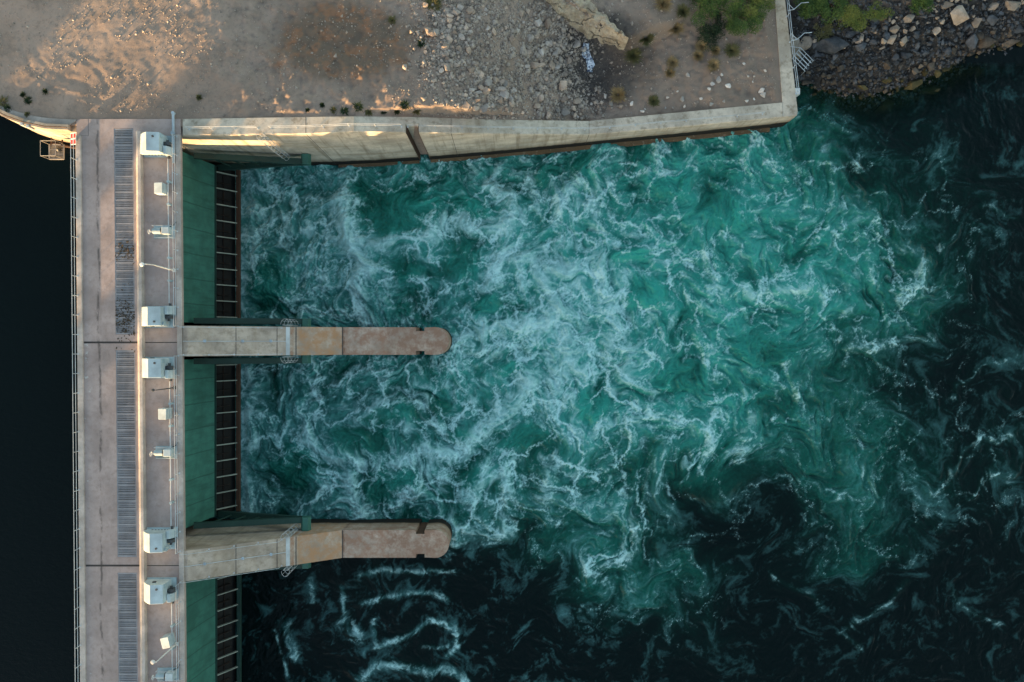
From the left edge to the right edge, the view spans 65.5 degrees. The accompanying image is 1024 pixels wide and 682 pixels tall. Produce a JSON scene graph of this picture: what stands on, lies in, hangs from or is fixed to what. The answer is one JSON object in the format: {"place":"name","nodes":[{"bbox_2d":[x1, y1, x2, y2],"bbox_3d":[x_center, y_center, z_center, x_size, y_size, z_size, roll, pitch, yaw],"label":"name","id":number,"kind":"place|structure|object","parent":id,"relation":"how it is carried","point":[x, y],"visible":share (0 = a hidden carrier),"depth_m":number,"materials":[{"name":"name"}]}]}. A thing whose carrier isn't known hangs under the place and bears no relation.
{"place":"outdoors","nodes":[
{"label":"outdoors","id":0,"kind":"place"},
{"bbox_2d":[0,106,76,125],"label":"concrete path","id":1,"kind":"structure","parent":0,"point":[46,120],"depth_m":78.00,"materials":[{"name":"concrete"}]},
{"bbox_2d":[0,115,79,681],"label":"forebay water","id":2,"kind":"structure","parent":0,"point":[39,545],"depth_m":83.50,"materials":[{"name":"liquid"}]},
{"bbox_2d":[0,0,1023,154],"bbox_3d":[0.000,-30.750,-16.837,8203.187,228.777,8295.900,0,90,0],"label":"ground","id":3,"kind":"structure","parent":0,"point":[225,87],"depth_m":78.79,"materials":[{"name":"soil"}]},
{"bbox_2d":[0,109,75,148],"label":"forebay wall","id":4,"kind":"structure","parent":3,"relation":"on","point":[58,132],"depth_m":77.91,"materials":[{"name":"concrete"}]},
{"bbox_2d":[40,138,64,159],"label":"access platform","id":5,"kind":"structure","parent":4,"relation":"attached to","point":[58,149],"depth_m":80.99,"materials":[{"name":"metal"}]},
{"bbox_2d":[170,111,174,162],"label":"pale pipe","id":6,"kind":"object","parent":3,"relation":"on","point":[172,132],"visible":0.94,"depth_m":77.74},
{"bbox_2d":[183,326,451,355],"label":"concrete pier","id":7,"kind":"structure","parent":3,"relation":"on","point":[364,340],"depth_m":84.94,"materials":[{"name":"concrete"}]},
{"bbox_2d":[76,119,186,681],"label":"spillway bridge","id":8,"kind":"structure","parent":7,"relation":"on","point":[102,564],"depth_m":78.00,"materials":[{"name":"concrete"}]},
{"bbox_2d":[70,138,80,681],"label":"bridge railing","id":9,"kind":"object","parent":8,"relation":"on","point":[74,295],"visible":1,"depth_m":77.28,"materials":[{"name":"metal"}]},
{"bbox_2d":[70,133,75,144],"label":"warning board","id":10,"kind":"object","parent":9,"relation":"attached to","point":[73,135],"visible":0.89,"depth_m":77.58,"materials":[{"name":"white paint"}]},
{"bbox_2d":[114,129,134,333],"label":"deck grating","id":11,"kind":"object","parent":8,"relation":"in","point":[123,216],"visible":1,"depth_m":78.02,"materials":[{"name":"metal"}]},
{"bbox_2d":[115,282,134,351],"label":"litter pile","id":12,"kind":"object","parent":11,"relation":"on","point":[116,315],"visible":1,"depth_m":77.97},
{"bbox_2d":[115,237,134,263],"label":"litter pile","id":13,"kind":"object","parent":11,"relation":"on","point":[122,247],"visible":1,"depth_m":77.97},
{"bbox_2d":[116,350,136,556],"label":"deck grating","id":14,"kind":"object","parent":8,"relation":"in","point":[129,501],"visible":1,"depth_m":78.02,"materials":[{"name":"metal"}]},
{"bbox_2d":[118,573,137,681],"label":"deck grating","id":15,"kind":"object","parent":8,"relation":"in","point":[130,620],"visible":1,"depth_m":78.02,"materials":[{"name":"metal"}]},
{"bbox_2d":[140,132,171,158],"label":"gate hoist","id":16,"kind":"object","parent":8,"relation":"on","point":[155,144],"visible":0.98,"depth_m":76.35,"materials":[{"name":"beige paint"}]},
{"bbox_2d":[142,357,175,380],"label":"gate hoist","id":17,"kind":"object","parent":8,"relation":"on","point":[158,367],"visible":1,"depth_m":76.36,"materials":[{"name":"beige paint"}]},
{"bbox_2d":[142,303,175,327],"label":"gate hoist","id":18,"kind":"object","parent":8,"relation":"on","point":[157,316],"visible":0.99,"depth_m":76.41,"materials":[{"name":"beige paint"}]},
{"bbox_2d":[144,526,176,552],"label":"gate hoist","id":19,"kind":"object","parent":8,"relation":"on","point":[159,539],"visible":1,"depth_m":76.42,"materials":[{"name":"beige paint"}]},
{"bbox_2d":[154,182,167,195],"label":"control cabinet","id":20,"kind":"object","parent":8,"relation":"on","point":[160,188],"visible":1,"depth_m":76.74,"materials":[{"name":"metal"}]},
{"bbox_2d":[144,577,178,603],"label":"gate hoist","id":21,"kind":"object","parent":8,"relation":"on","point":[159,590],"visible":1,"depth_m":76.59,"materials":[{"name":"beige paint"}]},
{"bbox_2d":[148,222,175,238],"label":"hoist motor","id":22,"kind":"object","parent":8,"relation":"on","point":[161,231],"visible":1,"depth_m":77.38,"materials":[{"name":"white paint"}]},
{"bbox_2d":[150,442,177,458],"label":"hoist motor","id":23,"kind":"object","parent":8,"relation":"on","point":[163,452],"visible":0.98,"depth_m":77.41,"materials":[{"name":"white paint"}]},
{"bbox_2d":[158,407,172,419],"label":"control cabinet","id":24,"kind":"object","parent":8,"relation":"on","point":[163,413],"visible":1,"depth_m":76.72,"materials":[{"name":"metal"}]},
{"bbox_2d":[152,664,179,680],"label":"hoist motor","id":25,"kind":"object","parent":8,"relation":"on","point":[165,674],"visible":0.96,"depth_m":77.43,"materials":[{"name":"blue paint"}]},
{"bbox_2d":[160,632,175,648],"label":"control cabinet","id":26,"kind":"object","parent":8,"relation":"on","point":[167,640],"visible":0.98,"depth_m":76.75,"materials":[{"name":"metal"}]},
{"bbox_2d":[166,159,171,226],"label":"drive shaft","id":27,"kind":"object","parent":8,"relation":"on","point":[168,182],"visible":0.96,"depth_m":77.36,"materials":[{"name":"blue paint"}]},
{"bbox_2d":[167,235,172,302],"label":"drive shaft","id":28,"kind":"object","parent":8,"relation":"on","point":[168,279],"visible":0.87,"depth_m":77.35,"materials":[{"name":"blue paint"}]},
{"bbox_2d":[168,381,173,448],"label":"drive shaft","id":29,"kind":"object","parent":8,"relation":"on","point":[170,403],"visible":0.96,"depth_m":77.36,"materials":[{"name":"blue paint"}]},
{"bbox_2d":[169,457,174,525],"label":"drive shaft","id":30,"kind":"object","parent":8,"relation":"on","point":[171,502],"visible":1,"depth_m":77.35,"materials":[{"name":"blue paint"}]},
{"bbox_2d":[170,604,175,671],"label":"drive shaft","id":31,"kind":"object","parent":8,"relation":"on","point":[171,627],"visible":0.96,"depth_m":77.36,"materials":[{"name":"blue paint"}]},
{"bbox_2d":[172,134,178,326],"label":"bridge railing","id":32,"kind":"object","parent":8,"relation":"on","point":[174,230],"visible":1,"depth_m":77.28,"materials":[{"name":"metal"}]},
{"bbox_2d":[174,355,180,553],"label":"bridge railing","id":33,"kind":"object","parent":8,"relation":"on","point":[176,375],"visible":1,"depth_m":77.28,"materials":[{"name":"metal"}]},
{"bbox_2d":[176,582,181,681],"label":"bridge railing","id":34,"kind":"object","parent":8,"relation":"on","point":[178,639],"visible":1,"depth_m":77.28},
{"bbox_2d":[182,326,281,328],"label":"pier railing","id":35,"kind":"object","parent":7,"relation":"on","point":[240,327],"visible":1,"depth_m":80.05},
{"bbox_2d":[183,353,281,355],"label":"pier railing","id":36,"kind":"object","parent":7,"relation":"on","point":[242,354],"visible":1,"depth_m":80.10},
{"bbox_2d":[183,340,285,341],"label":"cable conduit","id":37,"kind":"object","parent":7,"relation":"on","point":[234,341],"visible":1,"depth_m":80.43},
{"bbox_2d":[182,152,310,326],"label":"spillway gate","id":38,"kind":"structure","parent":7,"relation":"attached to","point":[209,223],"depth_m":87.17,"materials":[{"name":"metal"}]},
{"bbox_2d":[184,355,310,530],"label":"spillway gate","id":39,"kind":"structure","parent":7,"relation":"attached to","point":[210,411],"depth_m":87.36,"materials":[{"name":"metal"}]},
{"bbox_2d":[184,519,451,580],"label":"concrete pier","id":40,"kind":"structure","parent":3,"relation":"on","point":[324,539],"depth_m":85.83,"materials":[{"name":"concrete"}]},
{"bbox_2d":[179,565,281,582],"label":"pier railing","id":41,"kind":"object","parent":40,"relation":"on","point":[231,575],"visible":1,"depth_m":79.50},
{"bbox_2d":[179,539,281,554],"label":"pier railing","id":42,"kind":"object","parent":40,"relation":"on","point":[229,548],"visible":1,"depth_m":79.40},
{"bbox_2d":[184,552,285,566],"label":"cable conduit","id":43,"kind":"object","parent":40,"relation":"attached to","point":[241,558],"visible":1,"depth_m":80.46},
{"bbox_2d":[186,563,310,681],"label":"spillway gate","id":44,"kind":"structure","parent":40,"relation":"attached to","point":[210,620],"depth_m":88.60,"materials":[{"name":"metal"}]},
{"bbox_2d":[281,524,300,538],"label":"caged ladder","id":45,"kind":"object","parent":40,"relation":"attached to","point":[291,533],"visible":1,"depth_m":83.95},
{"bbox_2d":[353,100,363,111],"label":"weed","id":46,"kind":"object","parent":3,"relation":"on","point":[359,105],"visible":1,"depth_m":78.02,"materials":[{"name":"green plant"}]},
{"bbox_2d":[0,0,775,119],"bbox_3d":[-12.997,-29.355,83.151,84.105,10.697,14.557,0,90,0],"label":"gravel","id":47,"kind":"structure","parent":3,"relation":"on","point":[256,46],"depth_m":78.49,"materials":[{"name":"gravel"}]},
{"bbox_2d":[399,99,411,111],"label":"weed","id":48,"kind":"object","parent":3,"relation":"on","point":[403,103],"visible":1,"depth_m":78.09,"materials":[{"name":"green plant"}]},
{"bbox_2d":[422,0,442,10],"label":"dry shrub","id":49,"kind":"object","parent":3,"relation":"on","point":[438,5],"visible":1,"depth_m":79.17,"materials":[{"name":"green plant"}]},
{"bbox_2d":[71,0,800,167],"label":"training wall","id":50,"kind":"structure","parent":3,"relation":"on","point":[383,143],"depth_m":86.18,"materials":[{"name":"concrete"}]},
{"bbox_2d":[186,126,258,129],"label":"wall railing","id":51,"kind":"object","parent":50,"relation":"on","point":[234,127],"depth_m":77.46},
{"bbox_2d":[256,134,290,160],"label":"caged ladder","id":52,"kind":"object","parent":50,"relation":"attached to","point":[267,139],"visible":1,"depth_m":81.04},
{"bbox_2d":[268,123,401,128],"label":"wall railing","id":53,"kind":"object","parent":50,"relation":"on","point":[333,125],"depth_m":77.39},
{"bbox_2d":[407,112,764,129],"bbox_3d":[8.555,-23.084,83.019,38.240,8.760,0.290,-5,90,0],"label":"wall railing","id":54,"kind":"object","parent":50,"relation":"on","point":[584,128],"depth_m":85.78,"materials":[{"name":"metal"}]},
{"bbox_2d":[786,0,798,93],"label":"wall railing","id":55,"kind":"object","parent":50,"relation":"on","point":[792,47],"depth_m":86.95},
{"bbox_2d":[790,46,813,75],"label":"steel ladder frame","id":56,"kind":"object","parent":50,"relation":"attached to","point":[802,58],"visible":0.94,"depth_m":89.40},
{"bbox_2d":[462,100,470,110],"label":"rubble rock","id":57,"kind":"object","parent":3,"relation":"on","point":[466,106],"visible":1,"depth_m":79.55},
{"bbox_2d":[499,90,508,98],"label":"rubble rock","id":58,"kind":"object","parent":3,"relation":"on","point":[504,94],"visible":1,"depth_m":81.64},
{"bbox_2d":[394,0,640,120],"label":"gravel","id":59,"kind":"structure","parent":3,"relation":"on","point":[473,43],"depth_m":81.90,"materials":[{"name":"gravel"}]},
{"bbox_2d":[559,80,566,90],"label":"rubble rock","id":60,"kind":"object","parent":3,"relation":"on","point":[562,85],"visible":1,"depth_m":85.54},
{"bbox_2d":[560,108,569,116],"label":"rubble rock","id":61,"kind":"object","parent":3,"relation":"on","point":[565,112],"visible":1,"depth_m":86.26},
{"bbox_2d":[546,0,628,49],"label":"rock ledge","id":62,"kind":"object","parent":3,"relation":"on","point":[574,17],"visible":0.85,"depth_m":84.79,"materials":[{"name":"stone"}]},
{"bbox_2d":[582,43,594,71],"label":"crumpled sheet","id":63,"kind":"object","parent":3,"relation":"on","point":[590,61],"visible":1,"depth_m":87.69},
{"bbox_2d":[609,87,626,102],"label":"dry shrub","id":64,"kind":"object","parent":3,"relation":"on","point":[619,91],"visible":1,"depth_m":87.02,"materials":[{"name":"brown plant"}]},
{"bbox_2d":[624,47,644,66],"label":"dry shrub","id":65,"kind":"object","parent":3,"relation":"on","point":[636,52],"visible":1,"depth_m":87.09,"materials":[{"name":"green plant"}]},
{"bbox_2d":[637,33,656,46],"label":"dry shrub","id":66,"kind":"object","parent":3,"relation":"on","point":[649,39],"visible":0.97,"depth_m":86.01,"materials":[{"name":"green plant"}]},
{"bbox_2d":[648,94,660,106],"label":"dry shrub","id":67,"kind":"object","parent":3,"relation":"on","point":[653,100],"visible":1,"depth_m":87.15,"materials":[{"name":"green plant"}]},
{"bbox_2d":[651,0,673,12],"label":"dry shrub","id":68,"kind":"object","parent":3,"relation":"on","point":[666,4],"visible":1,"depth_m":84.90,"materials":[{"name":"brown plant"}]},
{"bbox_2d":[664,67,675,78],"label":"dry shrub","id":69,"kind":"object","parent":3,"relation":"on","point":[670,72],"visible":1,"depth_m":87.07,"materials":[{"name":"brown plant"}]},
{"bbox_2d":[666,56,679,67],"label":"dry shrub","id":70,"kind":"object","parent":3,"relation":"on","point":[673,62],"visible":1,"depth_m":86.95,"materials":[{"name":"brown plant"}]},
{"bbox_2d":[669,21,685,36],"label":"dry shrub","id":71,"kind":"object","parent":3,"relation":"on","point":[678,28],"visible":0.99,"depth_m":86.40,"materials":[{"name":"brown plant"}]},
{"bbox_2d":[675,1,691,18],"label":"dry shrub","id":72,"kind":"object","parent":3,"relation":"on","point":[683,10],"visible":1,"depth_m":85.53,"materials":[{"name":"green plant"}]},
{"bbox_2d":[693,50,703,60],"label":"dry shrub","id":73,"kind":"object","parent":3,"relation":"on","point":[698,55],"visible":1,"depth_m":87.05,"materials":[{"name":"brown plant"}]},
{"bbox_2d":[694,38,707,51],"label":"dry shrub","id":74,"kind":"object","parent":3,"relation":"on","point":[700,45],"visible":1,"depth_m":87.04,"materials":[{"name":"brown plant"}]},
{"bbox_2d":[682,0,728,27],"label":"green bush","id":75,"kind":"object","parent":3,"relation":"on","point":[706,10],"visible":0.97,"depth_m":85.52,"materials":[{"name":"green plant"}]},
{"bbox_2d":[706,57,719,72],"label":"dry shrub","id":76,"kind":"object","parent":3,"relation":"on","point":[713,61],"visible":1,"depth_m":86.86,"materials":[{"name":"brown plant"}]},
{"bbox_2d":[696,12,733,51],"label":"green bush","id":77,"kind":"object","parent":3,"relation":"on","point":[713,31],"visible":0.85,"depth_m":86.78,"materials":[{"name":"green plant"}]},
{"bbox_2d":[711,45,720,55],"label":"dry shrub","id":78,"kind":"object","parent":3,"relation":"on","point":[716,51],"visible":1,"depth_m":87.03,"materials":[{"name":"brown plant"}]},
{"bbox_2d":[723,43,741,58],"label":"dry shrub","id":79,"kind":"object","parent":3,"relation":"on","point":[733,49],"visible":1,"depth_m":86.87,"materials":[{"name":"green plant"}]},
{"bbox_2d":[703,0,769,37],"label":"green bush","id":80,"kind":"object","parent":3,"relation":"on","point":[736,22],"visible":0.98,"depth_m":85.50,"materials":[{"name":"green plant"}]},
{"bbox_2d":[742,0,775,19],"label":"green bush","id":81,"kind":"object","parent":3,"relation":"on","point":[754,3],"visible":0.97,"depth_m":85.68,"materials":[{"name":"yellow plant"}]},
{"bbox_2d":[798,36,812,49],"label":"riprap boulder","id":82,"kind":"object","parent":3,"relation":"on","point":[806,44],"visible":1,"depth_m":89.29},
{"bbox_2d":[793,0,833,24],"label":"green bush","id":83,"kind":"object","parent":3,"relation":"on","point":[810,8],"visible":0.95,"depth_m":87.97,"materials":[{"name":"green plant"}]},
{"bbox_2d":[813,23,842,40],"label":"green bush","id":84,"kind":"object","parent":3,"relation":"on","point":[827,29],"visible":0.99,"depth_m":88.73,"materials":[{"name":"green plant"}]},
{"bbox_2d":[810,36,849,53],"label":"riprap boulder","id":85,"kind":"object","parent":3,"relation":"on","point":[833,45],"visible":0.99,"depth_m":88.62,"materials":[{"name":"stone"}]},
{"bbox_2d":[814,0,848,19],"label":"green bush","id":86,"kind":"object","parent":3,"relation":"on","point":[823,6],"visible":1,"depth_m":87.46,"materials":[{"name":"green plant"}]},
{"bbox_2d":[845,30,854,37],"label":"riprap boulder","id":87,"kind":"object","parent":3,"relation":"on","point":[850,34],"visible":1,"depth_m":88.73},
{"bbox_2d":[836,0,869,31],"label":"green bush","id":88,"kind":"object","parent":3,"relation":"on","point":[854,18],"visible":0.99,"depth_m":87.97,"materials":[{"name":"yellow plant"}]},
{"bbox_2d":[855,42,866,50],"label":"riprap boulder","id":89,"kind":"object","parent":3,"relation":"on","point":[861,46],"visible":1,"depth_m":88.76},
{"bbox_2d":[866,1,893,20],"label":"green bush","id":90,"kind":"object","parent":3,"relation":"on","point":[876,15],"visible":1,"depth_m":87.96,"materials":[{"name":"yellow plant"}]},
{"bbox_2d":[873,98,894,113],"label":"riprap boulder","id":91,"kind":"object","parent":3,"relation":"on","point":[885,106],"visible":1,"depth_m":92.38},
{"bbox_2d":[883,59,891,69],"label":"riprap boulder","id":92,"kind":"object","parent":3,"relation":"on","point":[887,65],"visible":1,"depth_m":89.94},
{"bbox_2d":[887,34,896,43],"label":"riprap boulder","id":93,"kind":"object","parent":3,"relation":"on","point":[891,40],"visible":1,"depth_m":88.74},
{"bbox_2d":[889,25,899,33],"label":"riprap boulder","id":94,"kind":"object","parent":3,"relation":"on","point":[894,29],"visible":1,"depth_m":88.56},
{"bbox_2d":[900,52,912,58],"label":"riprap boulder","id":95,"kind":"object","parent":3,"relation":"on","point":[904,55],"visible":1,"depth_m":89.62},
{"bbox_2d":[792,0,1023,112],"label":"bank stones","id":96,"kind":"object","parent":3,"relation":"on","point":[964,28],"visible":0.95,"depth_m":90.10,"materials":[{"name":"stone"}]},
{"bbox_2d":[902,14,914,22],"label":"riprap boulder","id":97,"kind":"object","parent":3,"relation":"on","point":[908,18],"visible":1,"depth_m":88.14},
{"bbox_2d":[904,79,922,89],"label":"riprap boulder","id":98,"kind":"object","parent":3,"relation":"on","point":[913,84],"visible":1,"depth_m":91.47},
{"bbox_2d":[908,0,934,14],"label":"green bush","id":99,"kind":"object","parent":3,"relation":"on","point":[923,3],"visible":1,"depth_m":87.83,"materials":[{"name":"green plant"}]},
{"bbox_2d":[920,84,940,93],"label":"riprap boulder","id":100,"kind":"object","parent":3,"relation":"on","point":[934,89],"visible":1,"depth_m":92.16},
{"bbox_2d":[926,62,934,71],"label":"riprap boulder","id":101,"kind":"object","parent":3,"relation":"on","point":[930,66],"visible":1,"depth_m":90.90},
{"bbox_2d":[941,1,953,8],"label":"riprap boulder","id":102,"kind":"object","parent":3,"relation":"on","point":[947,4],"visible":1,"depth_m":88.43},
{"bbox_2d":[950,5,968,25],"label":"riprap boulder","id":103,"kind":"object","parent":3,"relation":"on","point":[959,14],"visible":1,"depth_m":88.16,"materials":[{"name":"stone"}]},
{"bbox_2d":[965,33,977,49],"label":"riprap boulder","id":104,"kind":"object","parent":3,"relation":"on","point":[971,41],"visible":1,"depth_m":89.97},
{"bbox_2d":[972,17,982,27],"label":"riprap boulder","id":105,"kind":"object","parent":3,"relation":"on","point":[976,22],"visible":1,"depth_m":89.51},
{"bbox_2d":[977,35,995,47],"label":"riprap boulder","id":106,"kind":"object","parent":3,"relation":"on","point":[986,42],"visible":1,"depth_m":90.78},
{"bbox_2d":[986,14,998,25],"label":"riprap boulder","id":107,"kind":"object","parent":3,"relation":"on","point":[992,19],"visible":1,"depth_m":89.47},
{"bbox_2d":[988,2,998,9],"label":"riprap boulder","id":108,"kind":"object","parent":3,"relation":"on","point":[994,6],"visible":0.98,"depth_m":89.32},
{"bbox_2d":[1002,39,1019,47],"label":"riprap boulder","id":109,"kind":"object","parent":3,"relation":"on","point":[1009,43],"visible":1,"depth_m":91.45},
{"bbox_2d":[1004,0,1021,10],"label":"riprap boulder","id":110,"kind":"object","parent":3,"relation":"on","point":[1012,5],"visible":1,"depth_m":89.20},
{"bbox_2d":[1012,23,1023,32],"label":"riprap boulder","id":111,"kind":"object","parent":3,"relation":"on","point":[1019,28],"visible":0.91,"depth_m":90.82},
{"bbox_2d":[184,44,1023,681],"bbox_3d":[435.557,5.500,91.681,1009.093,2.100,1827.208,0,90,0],"label":"water","id":112,"kind":"structure","parent":0,"point":[740,408],"depth_m":91.97,"materials":[{"name":"liquid"}]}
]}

